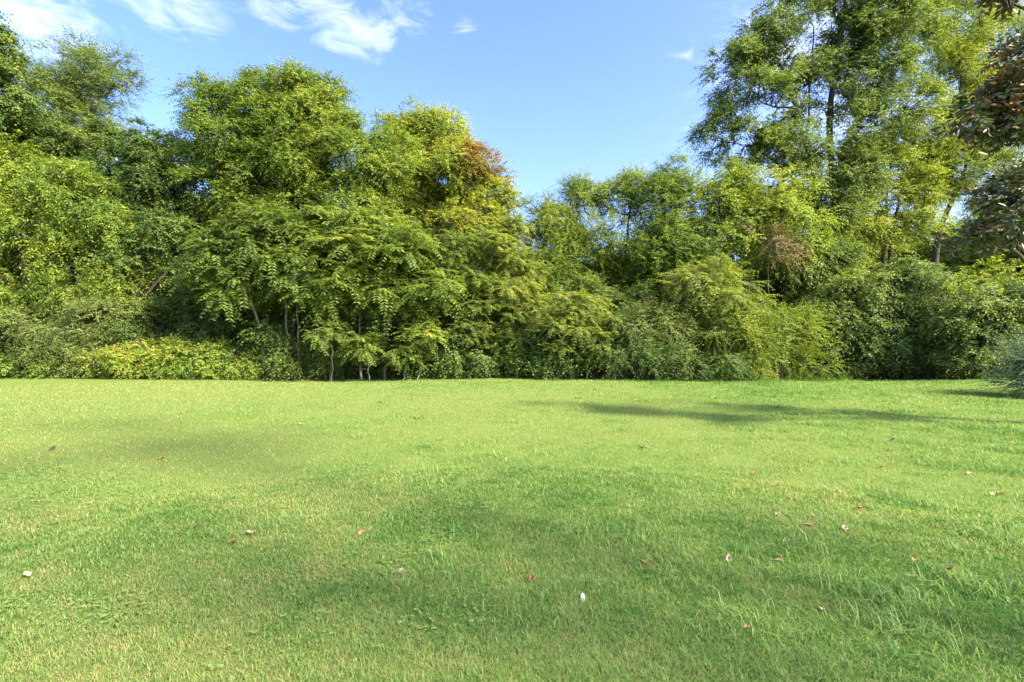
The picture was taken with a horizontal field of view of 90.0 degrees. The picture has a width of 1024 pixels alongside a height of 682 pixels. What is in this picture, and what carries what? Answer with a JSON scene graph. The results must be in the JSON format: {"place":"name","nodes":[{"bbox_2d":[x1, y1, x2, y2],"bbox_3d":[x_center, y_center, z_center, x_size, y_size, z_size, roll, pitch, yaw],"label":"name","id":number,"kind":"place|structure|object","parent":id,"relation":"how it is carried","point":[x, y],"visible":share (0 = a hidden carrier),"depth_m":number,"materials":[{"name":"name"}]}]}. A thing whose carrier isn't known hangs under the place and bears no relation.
{"place":"outdoors","nodes":[
{"label":"outdoors","id":0,"kind":"place"},
{"bbox_2d":[0,371,1023,681],"bbox_3d":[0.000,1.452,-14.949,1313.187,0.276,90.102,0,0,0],"label":"lawn","id":1,"kind":"structure","parent":0,"point":[222,461],"depth_m":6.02,"materials":[{"name":"green plant"}]},
{"bbox_2d":[23,571,32,576],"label":"fallen leaf","id":2,"kind":"object","parent":1,"relation":"on","point":[27,573],"visible":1,"depth_m":3.21,"materials":[{"name":"white plant"}]},
{"bbox_2d":[301,319,354,381],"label":"sapling","id":3,"kind":"object","parent":1,"relation":"on","point":[328,329],"visible":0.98,"depth_m":19.55,"materials":[{"name":"green plant"}]},
{"bbox_2d":[331,329,393,380],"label":"sapling","id":4,"kind":"object","parent":1,"relation":"on","point":[362,352],"visible":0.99,"depth_m":19.49,"materials":[{"name":"green plant"}]},
{"bbox_2d":[276,193,477,379],"bbox_3d":[-5.373,-2.081,20.489,8.066,7.527,4.813,0,0,0],"label":"layered sumac tree","id":5,"kind":"object","parent":1,"relation":"on","point":[382,250],"visible":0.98,"depth_m":19.73,"materials":[{"name":"green plant"}]},
{"bbox_2d":[378,339,433,380],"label":"sapling","id":6,"kind":"object","parent":1,"relation":"on","point":[395,356],"visible":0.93,"depth_m":19.65,"materials":[{"name":"green plant"}]},
{"bbox_2d":[385,312,451,379],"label":"sapling","id":7,"kind":"object","parent":1,"relation":"on","point":[423,339],"visible":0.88,"depth_m":19.63,"materials":[{"name":"green plant"}]},
{"bbox_2d":[0,426,906,676],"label":"clover","id":8,"kind":"object","parent":1,"relation":"on","point":[122,607],"visible":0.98,"depth_m":3.21,"materials":[{"name":"green plant"}]},
{"bbox_2d":[528,574,533,580],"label":"fallen leaf","id":9,"kind":"object","parent":1,"relation":"on","point":[530,577],"visible":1,"depth_m":3.16,"materials":[{"name":"brown plant"}]},
{"bbox_2d":[526,284,633,378],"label":"dome sapling","id":10,"kind":"object","parent":1,"relation":"on","point":[576,328],"visible":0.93,"depth_m":19.35,"materials":[{"name":"green plant"}]},
{"bbox_2d":[726,554,731,563],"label":"fallen leaf","id":11,"kind":"object","parent":1,"relation":"on","point":[728,557],"visible":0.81,"depth_m":3.43,"materials":[{"name":"white plant"}]},
{"bbox_2d":[802,523,816,525],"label":"fallen leaf","id":12,"kind":"object","parent":1,"relation":"on","point":[808,524],"visible":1,"depth_m":4.06,"materials":[{"name":"brown plant"}]},
{"bbox_2d":[928,0,1023,263],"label":"magnolia","id":13,"kind":"object","parent":1,"relation":"on","point":[999,119],"visible":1,"depth_m":7.58,"materials":[{"name":"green plant"}]},
{"bbox_2d":[969,326,1023,398],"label":"silvery juniper","id":14,"kind":"object","parent":1,"relation":"on","point":[1014,373],"visible":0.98,"depth_m":13.51,"materials":[{"name":"green plant"}]},
{"bbox_2d":[0,0,1023,282],"label":"sky","id":15,"kind":"structure","parent":0,"point":[554,86],"materials":[{"name":"blue"}]},
{"bbox_2d":[65,361,1021,379],"bbox_3d":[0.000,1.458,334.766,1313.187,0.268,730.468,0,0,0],"label":"woodland ground","id":16,"kind":"structure","parent":0,"point":[618,372],"depth_m":21.96,"materials":[{"name":"brown plant"}]},
{"bbox_2d":[0,10,60,276],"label":"vine draped tree","id":17,"kind":"object","parent":16,"relation":"on","point":[18,103],"visible":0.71,"depth_m":22.76,"materials":[{"name":"green plant"}]},
{"bbox_2d":[0,318,74,377],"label":"shade bush","id":18,"kind":"object","parent":16,"relation":"on","point":[2,342],"visible":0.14,"depth_m":21.78,"materials":[{"name":"green plant"}]},
{"bbox_2d":[0,349,91,379],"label":"vine patch","id":19,"kind":"object","parent":16,"relation":"on","point":[40,373],"visible":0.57,"depth_m":20.84,"materials":[{"name":"green plant"}]},
{"bbox_2d":[1,231,92,317],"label":"woodland tree","id":20,"kind":"object","parent":16,"relation":"on","point":[54,267],"visible":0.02,"depth_m":31.81,"materials":[{"name":"green plant"}]},
{"bbox_2d":[1,20,158,304],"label":"airy tree","id":21,"kind":"object","parent":16,"relation":"on","point":[71,85],"visible":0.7,"depth_m":25.68,"materials":[{"name":"green plant"}]},
{"bbox_2d":[0,129,164,346],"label":"drooping tree","id":22,"kind":"object","parent":16,"relation":"on","point":[25,205],"visible":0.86,"depth_m":21.99,"materials":[{"name":"green plant"}]},
{"bbox_2d":[0,290,166,379],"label":"olive shrub","id":23,"kind":"object","parent":16,"relation":"on","point":[81,330],"visible":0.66,"depth_m":20.98,"materials":[{"name":"green plant"}]},
{"bbox_2d":[0,108,192,246],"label":"vine clad tree","id":24,"kind":"object","parent":16,"relation":"on","point":[135,153],"visible":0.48,"depth_m":24.08,"materials":[{"name":"green plant"}]},
{"bbox_2d":[50,220,172,306],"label":"woodland tree","id":25,"kind":"object","parent":16,"relation":"on","point":[79,271],"visible":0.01,"depth_m":31.84,"materials":[{"name":"green plant"}]},
{"bbox_2d":[66,197,220,317],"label":"forked tree","id":26,"kind":"object","parent":16,"relation":"on","point":[156,236],"visible":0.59,"depth_m":22.51,"materials":[{"name":"green plant"}]},
{"bbox_2d":[81,124,258,326],"bbox_3d":[-17.401,-4.876,26.981,8.763,12.914,6.200,0,0,0],"label":"bluish dark tree","id":27,"kind":"object","parent":16,"relation":"on","point":[172,252],"visible":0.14,"depth_m":26.18,"materials":[{"name":"green plant"}]},
{"bbox_2d":[91,282,261,374],"bbox_3d":[-14.561,-0.386,22.320,7.179,4.404,3.701,0,0,0],"label":"dark shrub","id":28,"kind":"object","parent":16,"relation":"on","point":[188,328],"visible":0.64,"depth_m":21.63,"materials":[{"name":"green plant"}]},
{"bbox_2d":[65,333,296,380],"bbox_3d":[-13.424,0.939,20.969,9.554,2.576,3.308,0,0,0],"label":"yellowing thicket","id":29,"kind":"object","parent":16,"relation":"on","point":[194,363],"visible":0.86,"depth_m":20.27,"materials":[{"name":"green plant"}]},
{"bbox_2d":[166,199,344,379],"bbox_3d":[-9.934,-1.944,20.560,7.886,7.251,4.302,0,0,0],"label":"sumac tree","id":30,"kind":"object","parent":16,"relation":"on","point":[237,251],"visible":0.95,"depth_m":19.82,"materials":[{"name":"green plant"}]},
{"bbox_2d":[175,294,355,353],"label":"understory bush","id":31,"kind":"object","parent":16,"relation":"on","point":[273,313],"visible":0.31,"depth_m":21.84,"materials":[{"name":"green plant"}]},
{"bbox_2d":[218,316,355,381],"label":"dark shrub","id":32,"kind":"object","parent":16,"relation":"on","point":[274,338],"visible":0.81,"depth_m":20.33,"materials":[{"name":"green plant"}]},
{"bbox_2d":[153,52,429,368],"bbox_3d":[-10.479,-6.029,25.766,13.045,15.326,7.571,0,0,0],"label":"round oak","id":33,"kind":"object","parent":16,"relation":"on","point":[289,142],"visible":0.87,"depth_m":23.95,"materials":[{"name":"green plant"}]},
{"bbox_2d":[291,310,401,379],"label":"shade bush","id":34,"kind":"object","parent":16,"relation":"on","point":[349,373],"visible":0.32,"depth_m":20.74,"materials":[{"name":"green plant"}]},
{"bbox_2d":[328,258,413,367],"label":"understory thicket","id":35,"kind":"object","parent":16,"relation":"on","point":[358,322],"depth_m":27.56,"materials":[{"name":"green plant"}]},
{"bbox_2d":[356,314,464,378],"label":"shade bush","id":36,"kind":"object","parent":16,"relation":"on","point":[383,331],"visible":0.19,"depth_m":20.80,"materials":[{"name":"green plant"}]},
{"bbox_2d":[366,90,502,254],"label":"yellow green tree","id":37,"kind":"object","parent":16,"relation":"on","point":[431,131],"visible":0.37,"depth_m":26.78,"materials":[{"name":"green plant"}]},
{"bbox_2d":[348,299,554,362],"bbox_3d":[-2.812,-0.555,23.282,9.884,4.258,4.277,0,0,0],"label":"understory bush","id":38,"kind":"object","parent":16,"relation":"on","point":[400,318],"visible":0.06,"depth_m":22.18,"materials":[{"name":"green plant"}]},
{"bbox_2d":[396,225,515,372],"bbox_3d":[-2.313,-1.511,21.269,5.200,6.249,3.915,0,0,0],"label":"bushy walnut","id":39,"kind":"object","parent":16,"relation":"on","point":[458,243],"visible":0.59,"depth_m":20.58,"materials":[{"name":"green plant"}]},
{"bbox_2d":[408,328,518,379],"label":"bluish bush","id":40,"kind":"object","parent":16,"relation":"on","point":[448,363],"visible":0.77,"depth_m":20.27,"materials":[{"name":"green plant"}]},
{"bbox_2d":[403,127,534,293],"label":"rusty crowned tree","id":41,"kind":"object","parent":16,"relation":"on","point":[476,185],"visible":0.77,"depth_m":25.32,"materials":[{"name":"green plant"}]},
{"bbox_2d":[464,325,549,378],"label":"thicket","id":42,"kind":"object","parent":16,"relation":"on","point":[510,352],"visible":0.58,"depth_m":20.24,"materials":[{"name":"green plant"}]},
{"bbox_2d":[457,213,561,374],"bbox_3d":[-0.018,-1.888,21.430,4.625,6.927,3.953,0,0,0],"label":"leafy walnut","id":43,"kind":"object","parent":16,"relation":"on","point":[515,315],"visible":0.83,"depth_m":21.06,"materials":[{"name":"green plant"}]},
{"bbox_2d":[499,328,624,379],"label":"dark shrub","id":44,"kind":"object","parent":16,"relation":"on","point":[542,366],"visible":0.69,"depth_m":19.65,"materials":[{"name":"green plant"}]},
{"bbox_2d":[500,166,625,338],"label":"slim tree","id":45,"kind":"object","parent":16,"relation":"on","point":[554,229],"visible":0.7,"depth_m":23.24,"materials":[{"name":"green plant"}]},
{"bbox_2d":[498,267,635,369],"bbox_3d":[2.343,-0.952,27.496,9.562,6.642,6.486,0,0,0],"label":"understory thicket","id":46,"kind":"object","parent":16,"relation":"on","point":[572,338],"visible":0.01,"depth_m":26.34,"materials":[{"name":"green plant"}]},
{"bbox_2d":[537,230,635,363],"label":"woodland tree","id":47,"kind":"object","parent":16,"relation":"on","point":[588,255],"visible":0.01,"depth_m":33.80,"materials":[{"name":"green plant"}]},
{"bbox_2d":[562,159,673,371],"bbox_3d":[5.491,-3.462,24.049,6.544,10.097,4.712,0,0,0],"label":"slim tree","id":48,"kind":"object","parent":16,"relation":"on","point":[627,180],"visible":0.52,"depth_m":23.35,"materials":[{"name":"green plant"}]},
{"bbox_2d":[561,273,696,374],"bbox_3d":[5.173,-0.726,22.307,6.265,4.522,3.768,0,0,0],"label":"understory bush","id":49,"kind":"object","parent":16,"relation":"on","point":[642,293],"visible":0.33,"depth_m":21.62,"materials":[{"name":"green plant"}]},
{"bbox_2d":[572,304,689,381],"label":"bluish bush","id":50,"kind":"object","parent":16,"relation":"on","point":[621,359],"visible":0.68,"depth_m":19.15,"materials":[{"name":"green plant"}]},
{"bbox_2d":[606,299,709,378],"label":"feathery bush","id":51,"kind":"object","parent":16,"relation":"on","point":[654,323],"visible":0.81,"depth_m":19.36,"materials":[{"name":"green plant"}]},
{"bbox_2d":[595,273,726,368],"bbox_3d":[7.607,-1.159,28.596,9.847,7.317,5.753,0,0,0],"label":"understory thicket","id":52,"kind":"object","parent":16,"relation":"on","point":[696,342],"visible":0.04,"depth_m":26.93,"materials":[{"name":"green plant"}]},
{"bbox_2d":[617,218,735,276],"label":"woodland tree","id":53,"kind":"object","parent":16,"relation":"on","point":[685,257],"depth_m":33.99,"materials":[{"name":"green plant"}]},
{"bbox_2d":[622,147,733,374],"bbox_3d":[7.144,-3.472,22.640,4.862,10.101,4.012,0,0,0],"label":"slim tree","id":54,"kind":"object","parent":16,"relation":"on","point":[667,188],"visible":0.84,"depth_m":22.06,"materials":[{"name":"green plant"}]},
{"bbox_2d":[637,308,762,382],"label":"dark bush","id":55,"kind":"object","parent":16,"relation":"on","point":[700,365],"visible":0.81,"depth_m":18.81,"materials":[{"name":"green plant"}]},
{"bbox_2d":[648,250,784,377],"bbox_3d":[8.123,-0.948,19.990,5.781,5.055,3.296,0,0,0],"label":"feathery sumac","id":56,"kind":"object","parent":16,"relation":"on","point":[705,280],"visible":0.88,"depth_m":19.50,"materials":[{"name":"green plant"}]},
{"bbox_2d":[681,298,796,382],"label":"arching shrub","id":57,"kind":"object","parent":16,"relation":"on","point":[752,337],"visible":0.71,"depth_m":18.88,"materials":[{"name":"green plant"}]},
{"bbox_2d":[701,258,788,366],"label":"understory thicket","id":58,"kind":"object","parent":16,"relation":"on","point":[736,298],"depth_m":28.43,"materials":[{"name":"green plant"}]},
{"bbox_2d":[703,228,796,269],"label":"woodland tree","id":59,"kind":"object","parent":16,"relation":"on","point":[740,254],"visible":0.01,"depth_m":33.41,"materials":[{"name":"green plant"}]},
{"bbox_2d":[670,161,851,374],"bbox_3d":[10.595,-3.065,22.549,7.859,9.384,4.647,0,0,0],"label":"bright leaf tree","id":60,"kind":"object","parent":16,"relation":"on","point":[734,203],"visible":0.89,"depth_m":21.75,"materials":[{"name":"green plant"}]},
{"bbox_2d":[734,218,820,376],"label":"withered tree","id":61,"kind":"object","parent":16,"relation":"on","point":[779,245],"visible":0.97,"depth_m":20.81,"materials":[{"name":"brown plant"}]},
{"bbox_2d":[716,298,853,380],"bbox_3d":[10.379,0.389,19.756,5.001,4.065,3.859,0,0,0],"label":"yellowish shrub","id":62,"kind":"object","parent":16,"relation":"on","point":[777,324],"visible":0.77,"depth_m":19.45,"materials":[{"name":"green plant"}]},
{"bbox_2d":[724,224,879,373],"bbox_3d":[13.119,-1.782,23.560,7.138,6.796,4.954,0,0,0],"label":"shaded tree","id":63,"kind":"object","parent":16,"relation":"on","point":[845,258],"visible":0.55,"depth_m":22.87,"materials":[{"name":"green plant"}]},
{"bbox_2d":[755,264,890,367],"bbox_3d":[17.184,-1.081,27.674,9.321,6.666,6.358,0,0,0],"label":"understory thicket","id":64,"kind":"object","parent":16,"relation":"on","point":[805,322],"depth_m":26.48,"materials":[{"name":"green plant"}]},
{"bbox_2d":[678,0,975,368],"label":"grey green tree","id":65,"kind":"object","parent":16,"relation":"on","point":[873,24],"visible":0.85,"depth_m":25.39,"materials":[{"name":"green plant"}]},
{"bbox_2d":[830,232,919,272],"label":"woodland tree","id":66,"kind":"object","parent":16,"relation":"on","point":[874,264],"visible":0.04,"depth_m":38.18,"materials":[{"name":"green plant"}]},
{"bbox_2d":[785,254,996,379],"bbox_3d":[15.532,-0.552,20.944,8.210,5.837,4.685,0,0,0],"label":"vine mound","id":67,"kind":"object","parent":16,"relation":"on","point":[875,298],"visible":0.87,"depth_m":20.02,"materials":[{"name":"green plant"}]},
{"bbox_2d":[824,118,963,270],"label":"twin stem tree","id":68,"kind":"object","parent":16,"relation":"on","point":[886,229],"visible":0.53,"depth_m":26.66,"materials":[{"name":"green plant"}]},
{"bbox_2d":[870,205,976,276],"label":"woodland tree","id":69,"kind":"object","parent":16,"relation":"on","point":[921,252],"visible":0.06,"depth_m":38.41,"materials":[{"name":"green plant"}]},
{"bbox_2d":[872,258,1003,298],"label":"understory thicket","id":70,"kind":"object","parent":16,"relation":"on","point":[970,280],"visible":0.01,"depth_m":26.87,"materials":[{"name":"green plant"}]},
{"bbox_2d":[878,0,1023,275],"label":"leaning tree","id":71,"kind":"object","parent":16,"relation":"on","point":[965,58],"visible":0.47,"depth_m":27.19,"materials":[{"name":"green plant"}]},
{"bbox_2d":[916,268,1023,379],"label":"grey leaf shrub","id":72,"kind":"object","parent":16,"relation":"on","point":[978,314],"visible":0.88,"depth_m":18.13,"materials":[{"name":"green plant"}]},
{"bbox_2d":[916,196,1023,279],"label":"woodland tree","id":73,"kind":"object","parent":16,"relation":"on","point":[969,256],"visible":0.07,"depth_m":35.16,"materials":[{"name":"green plant"}]},
{"bbox_2d":[949,254,1023,342],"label":"understory thicket","id":74,"kind":"object","parent":16,"relation":"on","point":[978,273],"visible":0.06,"depth_m":29.41,"materials":[{"name":"green plant"}]},
{"bbox_2d":[981,217,1023,281],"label":"woodland tree","id":75,"kind":"object","parent":16,"relation":"on","point":[1007,255],"visible":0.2,"depth_m":32.48,"materials":[{"name":"green plant"}]}
]}

